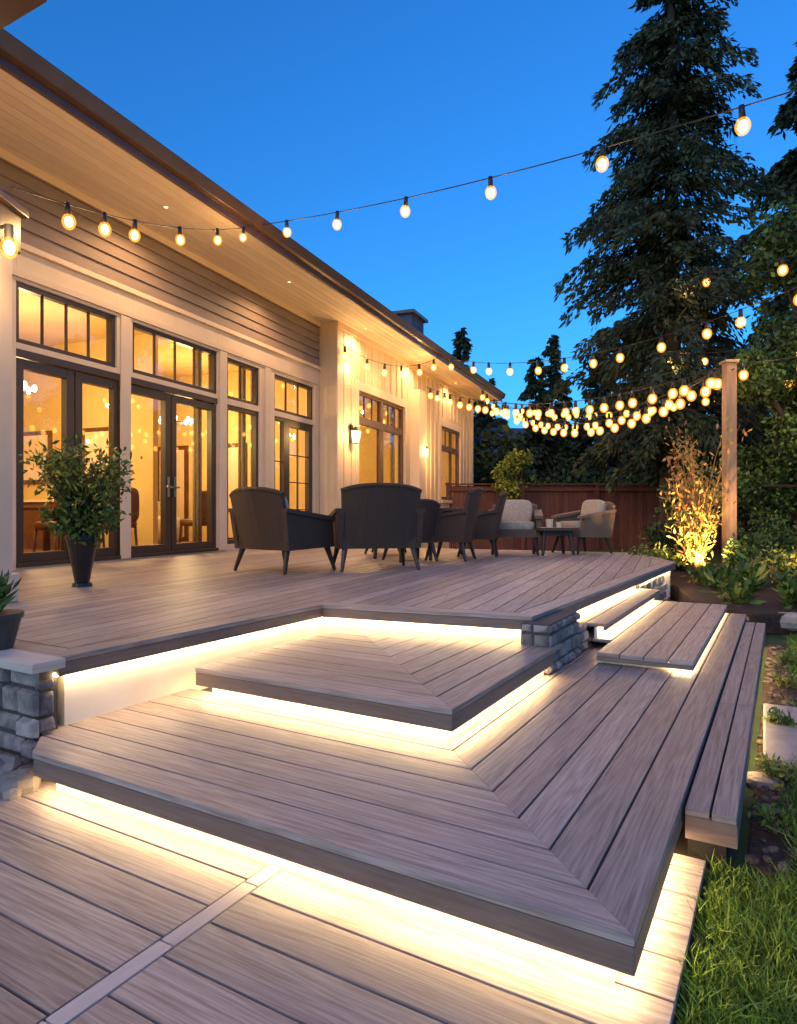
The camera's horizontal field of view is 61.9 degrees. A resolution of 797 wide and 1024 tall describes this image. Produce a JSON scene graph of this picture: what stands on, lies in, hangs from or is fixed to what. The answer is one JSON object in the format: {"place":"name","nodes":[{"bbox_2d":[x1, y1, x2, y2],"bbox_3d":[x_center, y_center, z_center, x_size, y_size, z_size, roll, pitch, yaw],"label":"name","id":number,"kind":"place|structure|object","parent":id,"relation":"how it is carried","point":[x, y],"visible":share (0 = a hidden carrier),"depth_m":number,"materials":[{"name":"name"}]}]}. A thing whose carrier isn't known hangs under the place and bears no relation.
{"place":"outdoors","nodes":[
{"label":"outdoors","id":0,"kind":"place"},
{"bbox_2d":[3,0,796,443],"label":"sky","id":1,"kind":"structure","parent":0,"point":[296,109],"materials":[{"name":"blue"}]},
{"bbox_2d":[475,538,796,1023],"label":"ground","id":2,"kind":"structure","parent":0,"point":[738,854],"depth_m":2.32,"materials":[{"name":"green plant"}]},
{"bbox_2d":[0,148,320,569],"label":"wall","id":3,"kind":"structure","parent":2,"relation":"on","point":[127,307],"depth_m":9.76,"materials":[{"name":"beige wood"}]},
{"bbox_2d":[0,159,319,366],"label":"lap siding","id":4,"kind":"object","parent":3,"relation":"attached to","point":[142,263],"visible":0.98,"depth_m":9.49,"materials":[{"name":"beige wood"}]},
{"bbox_2d":[16,281,311,567],"bbox_3d":[-3.744,-1.010,9.352,0.180,3.300,10.100,0,0,22],"label":"window and door frames","id":5,"kind":"structure","parent":3,"relation":"attached to","point":[72,376],"depth_m":9.64,"materials":[{"name":"brown metal"}]},
{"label":"roof","id":6,"kind":"object","parent":3,"relation":"on","visible":0},
{"bbox_2d":[0,0,46,29],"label":"porch roof edge","id":7,"kind":"object","parent":6,"relation":"attached to","point":[11,11],"visible":1,"depth_m":4.35,"materials":[{"name":"brown wood"}]},
{"bbox_2d":[0,68,498,401],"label":"soffit","id":8,"kind":"structure","parent":6,"relation":"attached to","point":[40,132],"depth_m":8.86,"materials":[{"name":"beige wood"}]},
{"bbox_2d":[162,205,455,383],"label":"recessed lights","id":9,"kind":"object","parent":8,"relation":"on","point":[165,206],"visible":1,"depth_m":8.85},
{"bbox_2d":[0,29,505,402],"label":"gutter","id":10,"kind":"object","parent":6,"relation":"attached to","point":[20,61],"visible":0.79,"depth_m":8.10,"materials":[{"name":"brown metal"}]},
{"bbox_2d":[11,186,254,243],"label":"string lights","id":11,"kind":"object","parent":10,"relation":"hanging from","point":[68,220],"visible":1,"depth_m":5.92,"materials":[{"name":"white glass"}]},
{"bbox_2d":[340,343,438,376],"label":"string lights","id":12,"kind":"object","parent":10,"relation":"hanging from","point":[384,365],"visible":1,"depth_m":15.36,"materials":[{"name":"white glass"}]},
{"bbox_2d":[263,89,796,235],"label":"string lights","id":13,"kind":"object","parent":10,"relation":"hanging from","point":[742,125],"visible":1,"depth_m":6.30,"materials":[{"name":"white glass"}]},
{"bbox_2d":[479,369,721,435],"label":"string lights","id":14,"kind":"object","parent":10,"relation":"hanging from","point":[705,391],"visible":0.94,"depth_m":14.17,"materials":[{"name":"glass"}]},
{"bbox_2d":[505,401,714,416],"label":"string lights","id":15,"kind":"object","parent":10,"relation":"hanging from","point":[547,413],"visible":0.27,"depth_m":22.82,"materials":[{"name":"glass"}]},
{"bbox_2d":[502,368,721,429],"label":"string lights","id":16,"kind":"object","parent":10,"relation":"hanging from","point":[717,384],"visible":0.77,"depth_m":13.60,"materials":[{"name":"glass"}]},
{"bbox_2d":[439,287,796,373],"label":"string lights","id":17,"kind":"object","parent":10,"relation":"hanging from","point":[740,322],"visible":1,"depth_m":12.12,"materials":[{"name":"white glass"}]},
{"bbox_2d":[392,309,427,333],"bbox_3d":[0.232,-4.670,17.667,0.800,1.080,1.100,0,0,22],"label":"chimney","id":18,"kind":"object","parent":6,"relation":"attached to","point":[414,318],"visible":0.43,"depth_m":17.25,"materials":[{"name":"grey metal"}]},
{"bbox_2d":[0,778,707,1023],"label":"patio decking","id":19,"kind":"object","parent":2,"relation":"on","point":[107,916],"visible":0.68,"depth_m":1.78,"materials":[{"name":"brown wood"}]},
{"bbox_2d":[0,754,41,800],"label":"boulder cluster","id":20,"kind":"object","parent":19,"relation":"on","point":[18,778],"visible":0.86,"depth_m":2.76,"materials":[{"name":"grey stone"}]},
{"bbox_2d":[0,670,56,760],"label":"stone pillar","id":21,"kind":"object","parent":19,"relation":"on","point":[45,675],"depth_m":3.04,"materials":[{"name":"grey stone"}]},
{"bbox_2d":[0,668,55,765],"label":"facing stones","id":22,"kind":"object","parent":21,"relation":"attached to","point":[35,703],"visible":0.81,"depth_m":2.99,"materials":[{"name":"grey stone"}]},
{"bbox_2d":[0,648,64,674],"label":"cap","id":23,"kind":"object","parent":21,"relation":"on","point":[27,662],"visible":1,"depth_m":2.96,"materials":[{"name":"grey stone"}]},
{"bbox_2d":[0,569,23,649],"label":"potted plant","id":24,"kind":"object","parent":23,"relation":"on","point":[10,620],"visible":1,"depth_m":3.17,"materials":[{"name":"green plant"}]},
{"bbox_2d":[4,547,765,983],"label":"stepped deck","id":25,"kind":"structure","parent":2,"relation":"on","point":[430,741],"depth_m":3.05,"materials":[{"name":"brown wood"}]},
{"bbox_2d":[0,249,18,602],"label":"shaft","id":26,"kind":"object","parent":25,"relation":"on","point":[5,412],"visible":0.8,"depth_m":4.81,"materials":[{"name":"beige wood"}]},
{"bbox_2d":[0,188,28,253],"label":"capital","id":27,"kind":"object","parent":26,"relation":"on","point":[13,212],"visible":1,"depth_m":4.80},
{"bbox_2d":[0,223,14,254],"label":"column bulb","id":28,"kind":"object","parent":27,"relation":"attached to","point":[8,245],"depth_m":4.45,"materials":[{"name":"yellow glass"}]},
{"bbox_2d":[18,431,142,586],"bbox_3d":[-2.824,-0.026,5.879,0.954,1.370,1.084,0,0,-32],"label":"potted plant","id":29,"kind":"object","parent":25,"relation":"on","point":[87,515],"visible":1,"depth_m":5.78,"materials":[{"name":"green plant"}]},
{"bbox_2d":[19,290,397,552],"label":"interior rooms","id":30,"kind":"object","parent":25,"relation":"on","point":[42,414],"visible":0.24,"depth_m":12.52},
{"bbox_2d":[24,381,192,425],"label":"chandeliers","id":31,"kind":"object","parent":30,"relation":"on","point":[34,389],"visible":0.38,"depth_m":10.10,"materials":[{"name":"white glass"}]},
{"bbox_2d":[24,487,206,551],"bbox_3d":[-5.331,0.141,11.103,2.850,1.061,6.954,0,0,20],"label":"interior furniture","id":32,"kind":"object","parent":30,"relation":"in","point":[135,506],"visible":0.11,"depth_m":10.52,"materials":[{"name":"brown wood"}]},
{"bbox_2d":[192,351,451,541],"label":"curtains","id":33,"kind":"object","parent":30,"relation":"attached to","point":[197,484],"visible":0.15,"depth_m":11.03,"materials":[{"name":"fabric"}]},
{"bbox_2d":[228,487,335,574],"bbox_3d":[-1.325,0.197,7.442,0.970,0.936,0.941,0,0,38],"label":"wicker armchair","id":34,"kind":"object","parent":25,"relation":"on","point":[264,518],"visible":0.99,"depth_m":7.11,"materials":[{"name":"wicker"}]},
{"bbox_2d":[328,483,425,571],"bbox_3d":[-0.262,0.172,7.679,1.030,0.986,0.861,0,0,-14],"label":"wicker armchair","id":35,"kind":"object","parent":25,"relation":"on","point":[377,515],"visible":0.98,"depth_m":7.36,"materials":[{"name":"wicker"}]},
{"bbox_2d":[364,548,406,553],"bbox_3d":[-0.272,0.197,10.613,0.741,0.936,0.690,0,0,10],"label":"dining chair","id":36,"kind":"object","parent":25,"relation":"on","point":[366,550],"visible":0.05,"depth_m":10.38,"materials":[{"name":"wicker"}]},
{"bbox_2d":[382,499,442,562],"bbox_3d":[0.181,0.247,8.934,0.690,0.836,0.741,0,0,-25],"label":"dining chair","id":37,"kind":"object","parent":25,"relation":"on","point":[431,524],"visible":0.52,"depth_m":8.79,"materials":[{"name":"wicker"}]},
{"bbox_2d":[373,508,463,560],"bbox_3d":[0.350,0.300,9.900,0.950,0.722,1.700,0,0,22],"label":"dining table","id":38,"kind":"object","parent":25,"relation":"on","point":[445,510],"visible":0.23,"depth_m":9.33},
{"bbox_2d":[424,488,482,561],"bbox_3d":[0.789,0.167,9.125,0.741,0.996,0.690,0,0,20],"label":"dining chair","id":39,"kind":"object","parent":25,"relation":"on","point":[459,526],"visible":0.94,"depth_m":8.84,"materials":[{"name":"wicker"}]},
{"bbox_2d":[457,491,507,556],"bbox_3d":[1.272,0.177,9.987,0.741,0.976,0.690,0,0,10],"label":"dining chair","id":40,"kind":"object","parent":25,"relation":"on","point":[487,525],"visible":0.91,"depth_m":9.68,"materials":[{"name":"wicker"}]},
{"bbox_2d":[489,500,542,554],"bbox_3d":[1.863,0.232,10.622,0.850,0.866,0.861,0,0,10],"label":"lounge chair","id":41,"kind":"object","parent":25,"relation":"on","point":[521,518],"visible":0.81,"depth_m":10.33,"materials":[{"name":"beige fabric"}]},
{"bbox_2d":[532,527,578,555],"bbox_3d":[2.400,0.451,10.300,0.620,0.423,0.500,0,0,-10],"label":"coffee table","id":42,"kind":"object","parent":25,"relation":"on","point":[561,532],"visible":0.83,"depth_m":10.12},
{"bbox_2d":[546,519,561,527],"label":"cups","id":43,"kind":"object","parent":42,"relation":"on","point":[549,523],"visible":0.9,"depth_m":10.21,"materials":[{"name":"white ceramic"}]},
{"bbox_2d":[551,500,615,554],"bbox_3d":[3.016,0.232,10.731,0.861,0.866,0.770,0,0,-25],"label":"lounge chair","id":44,"kind":"object","parent":25,"relation":"on","point":[593,518],"visible":0.95,"depth_m":10.49,"materials":[{"name":"beige fabric"}]},
{"bbox_2d":[522,574,670,673],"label":"facing stones","id":45,"kind":"object","parent":25,"relation":"attached to","point":[573,642],"visible":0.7,"depth_m":4.34,"materials":[{"name":"grey stone"}]},
{"bbox_2d":[319,321,473,548],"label":"batten wall","id":46,"kind":"structure","parent":2,"relation":"on","point":[343,382],"depth_m":16.47,"materials":[{"name":"paint"}]},
{"bbox_2d":[349,425,361,443],"bbox_3d":[-0.952,-1.720,14.694,0.240,0.420,0.220,0,0,22],"label":"wall lantern","id":47,"kind":"object","parent":46,"relation":"attached to","point":[354,434],"depth_m":14.65,"materials":[{"name":"white glass"}]},
{"bbox_2d":[359,391,458,499],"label":"window frames","id":48,"kind":"structure","parent":46,"relation":"attached to","point":[379,426],"depth_m":16.90,"materials":[{"name":"wood"}]},
{"bbox_2d":[451,327,491,446],"bbox_3d":[3.244,-4.102,34.301,4.112,10.745,4.338,0,0,0],"label":"pine tree","id":49,"kind":"object","parent":2,"relation":"on","point":[461,344],"visible":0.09,"depth_m":33.84,"materials":[{"name":"green plant"}]},
{"bbox_2d":[473,378,507,427],"bbox_3d":[5.041,-3.198,38.319,4.708,8.936,4.116,0,0,-36],"label":"pine tree","id":50,"kind":"object","parent":2,"relation":"on","point":[497,421],"visible":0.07,"depth_m":37.69,"materials":[{"name":"green plant"}]},
{"bbox_2d":[490,448,535,549],"bbox_3d":[3.479,-0.378,20.580,1.083,3.195,1.349,0,0,-39],"label":"tree","id":51,"kind":"object","parent":2,"relation":"on","point":[508,469],"visible":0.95,"depth_m":20.42,"materials":[{"name":"green plant"}]},
{"bbox_2d":[494,356,574,482],"bbox_3d":[6.154,-2.985,31.079,4.657,8.510,4.313,0,0,0],"label":"pine tree","id":52,"kind":"object","parent":2,"relation":"on","point":[530,434],"visible":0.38,"depth_m":30.46,"materials":[{"name":"green plant"}]},
{"bbox_2d":[541,334,582,476],"bbox_3d":[7.595,-3.790,32.837,4.026,10.120,4.613,0,0,-45],"label":"pine tree","id":53,"kind":"object","parent":2,"relation":"on","point":[552,351],"visible":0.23,"depth_m":32.76,"materials":[{"name":"green plant"}]},
{"bbox_2d":[521,582,643,674],"bbox_3d":[2.205,0.956,6.471,0.180,0.528,5.440,0,0,30],"label":"stone pillar","id":54,"kind":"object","parent":2,"relation":"on","point":[553,618],"visible":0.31,"depth_m":4.28,"materials":[{"name":"grey stone"}]},
{"bbox_2d":[445,482,752,549],"bbox_3d":[11.850,0.135,21.460,20.700,2.170,0.200,0,0,0],"label":"wooden fence","id":55,"kind":"object","parent":2,"relation":"on","point":[636,506],"visible":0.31,"depth_m":21.50,"materials":[{"name":"brown wood"}]},
{"bbox_2d":[561,328,640,519],"bbox_3d":[9.115,-3.332,29.913,4.154,10.019,4.542,0,0,0],"label":"pine tree","id":56,"kind":"object","parent":2,"relation":"on","point":[584,437],"visible":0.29,"depth_m":29.69,"materials":[{"name":"green plant"}]},
{"bbox_2d":[473,382,771,542],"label":"distant trees","id":57,"kind":"object","parent":2,"relation":"on","point":[483,469],"visible":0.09,"depth_m":26.15,"materials":[{"name":"green plant"}]},
{"bbox_2d":[612,319,649,485],"bbox_3d":[11.818,-4.123,33.955,4.272,11.506,3.926,0,0,0],"label":"pine tree","id":58,"kind":"object","parent":2,"relation":"on","point":[621,424],"visible":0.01,"depth_m":33.26,"materials":[{"name":"green plant"}]},
{"bbox_2d":[552,0,786,553],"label":"pine tree","id":59,"kind":"object","parent":2,"relation":"on","point":[667,302],"visible":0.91,"depth_m":17.91,"materials":[{"name":"green plant"}]},
{"bbox_2d":[479,376,789,419],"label":"string lights","id":60,"kind":"object","parent":59,"relation":"attached to","point":[705,402],"visible":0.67,"depth_m":17.08,"materials":[{"name":"glass"}]},
{"bbox_2d":[649,344,791,363],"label":"string lights","id":61,"kind":"object","parent":59,"relation":"attached to","point":[704,361],"visible":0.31,"depth_m":15.84,"materials":[{"name":"yellow rubber"}]},
{"bbox_2d":[671,254,795,284],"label":"string lights","id":62,"kind":"object","parent":59,"relation":"attached to","point":[782,270],"visible":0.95,"depth_m":12.38,"materials":[{"name":"yellow rubber"}]},
{"bbox_2d":[653,402,796,535],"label":"deciduous tree","id":63,"kind":"object","parent":2,"relation":"on","point":[741,513],"visible":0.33,"depth_m":16.10,"materials":[{"name":"green plant"}]},
{"bbox_2d":[719,359,739,569],"bbox_3d":[5.230,-0.585,10.475,0.220,3.610,0.270,0,0,0],"label":"wooden post","id":64,"kind":"object","parent":2,"relation":"on","point":[729,409],"visible":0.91,"depth_m":10.42,"materials":[{"name":"brown wood"}]},
{"bbox_2d":[427,367,721,415],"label":"string lights","id":65,"kind":"object","parent":64,"relation":"attached to","point":[652,397],"visible":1,"depth_m":13.41,"materials":[{"name":"glass"}]},
{"bbox_2d":[737,356,796,378],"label":"string lights","id":66,"kind":"object","parent":64,"relation":"attached to","point":[743,375],"visible":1,"depth_m":10.38,"materials":[{"name":"white glass"}]},
{"bbox_2d":[664,632,796,1023],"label":"lawn grass","id":67,"kind":"structure","parent":2,"relation":"on","point":[786,931],"depth_m":1.82,"materials":[{"name":"green plant"}]},
{"bbox_2d":[670,564,796,635],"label":"garden bed","id":68,"kind":"object","parent":2,"relation":"on","point":[684,589],"visible":0.18,"depth_m":7.58,"materials":[{"name":"brown soil"}]},
{"bbox_2d":[621,541,686,575],"bbox_3d":[3.933,0.865,10.195,0.846,0.858,0.750,0,0,-22],"label":"garden shrub","id":69,"kind":"object","parent":68,"relation":"on","point":[659,553],"visible":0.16,"depth_m":10.09,"materials":[{"name":"green plant"}]},
{"bbox_2d":[637,519,704,571],"bbox_3d":[4.695,0.642,11.434,1.079,1.093,1.104,0,0,0],"label":"garden shrub","id":70,"kind":"object","parent":68,"relation":"on","point":[662,534],"visible":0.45,"depth_m":11.38,"materials":[{"name":"green plant"}]},
{"bbox_2d":[665,482,724,578],"bbox_3d":[4.486,0.308,9.981,0.876,1.558,0.768,0,0,-29],"label":"amber shrub","id":71,"kind":"object","parent":68,"relation":"on","point":[693,539],"visible":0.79,"depth_m":9.88,"materials":[{"name":"yellow plant"}]},
{"bbox_2d":[654,416,751,579],"bbox_3d":[4.475,-0.192,9.987,1.018,2.496,1.193,0,0,-9],"label":"amber shrub","id":72,"kind":"object","parent":68,"relation":"on","point":[693,495],"visible":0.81,"depth_m":9.93,"materials":[{"name":"yellow plant"}]},
{"bbox_2d":[683,560,728,585],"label":"garden shrub","id":73,"kind":"object","parent":68,"relation":"on","point":[693,572],"visible":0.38,"depth_m":9.21,"materials":[{"name":"green plant"}]},
{"bbox_2d":[697,551,770,603],"bbox_3d":[3.737,0.776,7.364,0.762,0.690,0.585,0,0,0],"label":"hosta plant","id":74,"kind":"object","parent":68,"relation":"on","point":[742,588],"visible":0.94,"depth_m":7.31,"materials":[{"name":"green plant"}]},
{"bbox_2d":[722,532,766,580],"bbox_3d":[4.998,0.710,9.585,0.615,0.859,0.773,0,0,26],"label":"garden shrub","id":75,"kind":"object","parent":68,"relation":"on","point":[731,557],"visible":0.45,"depth_m":9.48,"materials":[{"name":"green plant"}]},
{"bbox_2d":[721,524,783,560],"bbox_3d":[5.609,0.671,10.520,0.932,1.078,1.049,0,0,-33],"label":"garden shrub","id":76,"kind":"object","parent":68,"relation":"on","point":[761,541],"visible":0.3,"depth_m":10.34,"materials":[{"name":"green plant"}]},
{"bbox_2d":[734,557,776,588],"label":"flowering plant","id":77,"kind":"object","parent":68,"relation":"on","point":[772,566],"visible":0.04,"depth_m":8.55,"materials":[{"name":"green plant"}]},
{"bbox_2d":[737,606,796,630],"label":"garden rocks","id":78,"kind":"object","parent":68,"relation":"on","point":[788,620],"visible":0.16,"depth_m":6.54,"materials":[{"name":"grey stone"}]},
{"bbox_2d":[760,542,796,584],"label":"garden shrub","id":79,"kind":"object","parent":68,"relation":"on","point":[780,562],"visible":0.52,"depth_m":8.92,"materials":[{"name":"green plant"}]},
{"bbox_2d":[768,569,796,583],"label":"garden shrub","id":80,"kind":"object","parent":68,"relation":"on","point":[783,573],"visible":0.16,"depth_m":7.92,"materials":[{"name":"green plant"}]},
{"bbox_2d":[770,572,796,608],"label":"hosta plant","id":81,"kind":"object","parent":68,"relation":"on","point":[787,590],"visible":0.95,"depth_m":6.96,"materials":[{"name":"green plant"}]},
{"bbox_2d":[708,42,796,480],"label":"pine tree","id":82,"kind":"object","parent":2,"relation":"on","point":[785,168],"visible":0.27,"depth_m":22.20,"materials":[{"name":"green plant"}]},
{"bbox_2d":[712,329,796,517],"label":"deciduous tree","id":83,"kind":"object","parent":2,"relation":"on","point":[765,381],"visible":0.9,"depth_m":12.67,"materials":[{"name":"green plant"}]},
{"bbox_2d":[729,192,796,488],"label":"deciduous tree","id":84,"kind":"object","parent":2,"relation":"on","point":[785,245],"visible":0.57,"depth_m":14.34,"materials":[{"name":"green plant"}]},
{"bbox_2d":[741,506,796,568],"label":"garden shrub","id":85,"kind":"object","parent":2,"relation":"on","point":[783,538],"visible":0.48,"depth_m":11.11,"materials":[{"name":"green plant"}]},
{"bbox_2d":[747,645,795,883],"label":"mulch bed","id":86,"kind":"object","parent":2,"relation":"on","point":[756,845],"visible":0.38,"depth_m":2.49,"materials":[{"name":"brown soil"}]},
{"bbox_2d":[746,771,780,788],"bbox_3d":[1.770,1.198,2.820,0.343,0.156,0.522,0,0,-25],"label":"garden rock","id":87,"kind":"object","parent":86,"relation":"on","point":[756,779],"visible":0.59,"depth_m":2.92,"materials":[{"name":"beige stone"}]},
{"bbox_2d":[744,645,796,872],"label":"mulch pebbles","id":88,"kind":"object","parent":86,"relation":"on","point":[751,858],"visible":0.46,"depth_m":2.88,"materials":[{"name":"stone"}]},
{"bbox_2d":[745,791,796,842],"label":"ground cover plant","id":89,"kind":"object","parent":86,"relation":"on","point":[767,819],"visible":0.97,"depth_m":2.50,"materials":[{"name":"green plant"}]},
{"bbox_2d":[755,750,796,788],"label":"ground cover plant","id":90,"kind":"object","parent":86,"relation":"on","point":[767,766],"visible":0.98,"depth_m":2.92,"materials":[{"name":"green plant"}]},
{"bbox_2d":[762,706,796,727],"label":"ground cover plant","id":91,"kind":"object","parent":86,"relation":"on","point":[775,717],"visible":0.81,"depth_m":3.65,"materials":[{"name":"green plant"}]},
{"bbox_2d":[770,670,796,688],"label":"ground cover plant","id":92,"kind":"object","parent":86,"relation":"on","point":[790,681],"visible":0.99,"depth_m":4.50,"materials":[{"name":"green plant"}]},
{"bbox_2d":[774,648,796,665],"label":"ground cover plant","id":93,"kind":"object","parent":86,"relation":"on","point":[784,658],"visible":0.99,"depth_m":5.18,"materials":[{"name":"green plant"}]},
{"bbox_2d":[756,493,796,547],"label":"wooden fence","id":94,"kind":"object","parent":2,"relation":"on","point":[793,519],"visible":0.04,"depth_m":18.54,"materials":[{"name":"brown wood"}]},
{"bbox_2d":[763,703,796,766],"bbox_3d":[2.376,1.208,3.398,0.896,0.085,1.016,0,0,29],"label":"planter","id":95,"kind":"object","parent":2,"relation":"on","point":[779,740],"visible":0.49,"depth_m":3.43,"materials":[{"name":"white concrete"}]},
{"bbox_2d":[781,688,796,703],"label":"mulch path","id":96,"kind":"structure","parent":0,"point":[789,693],"depth_m":4.35,"materials":[{"name":"brown plant"}]}
]}

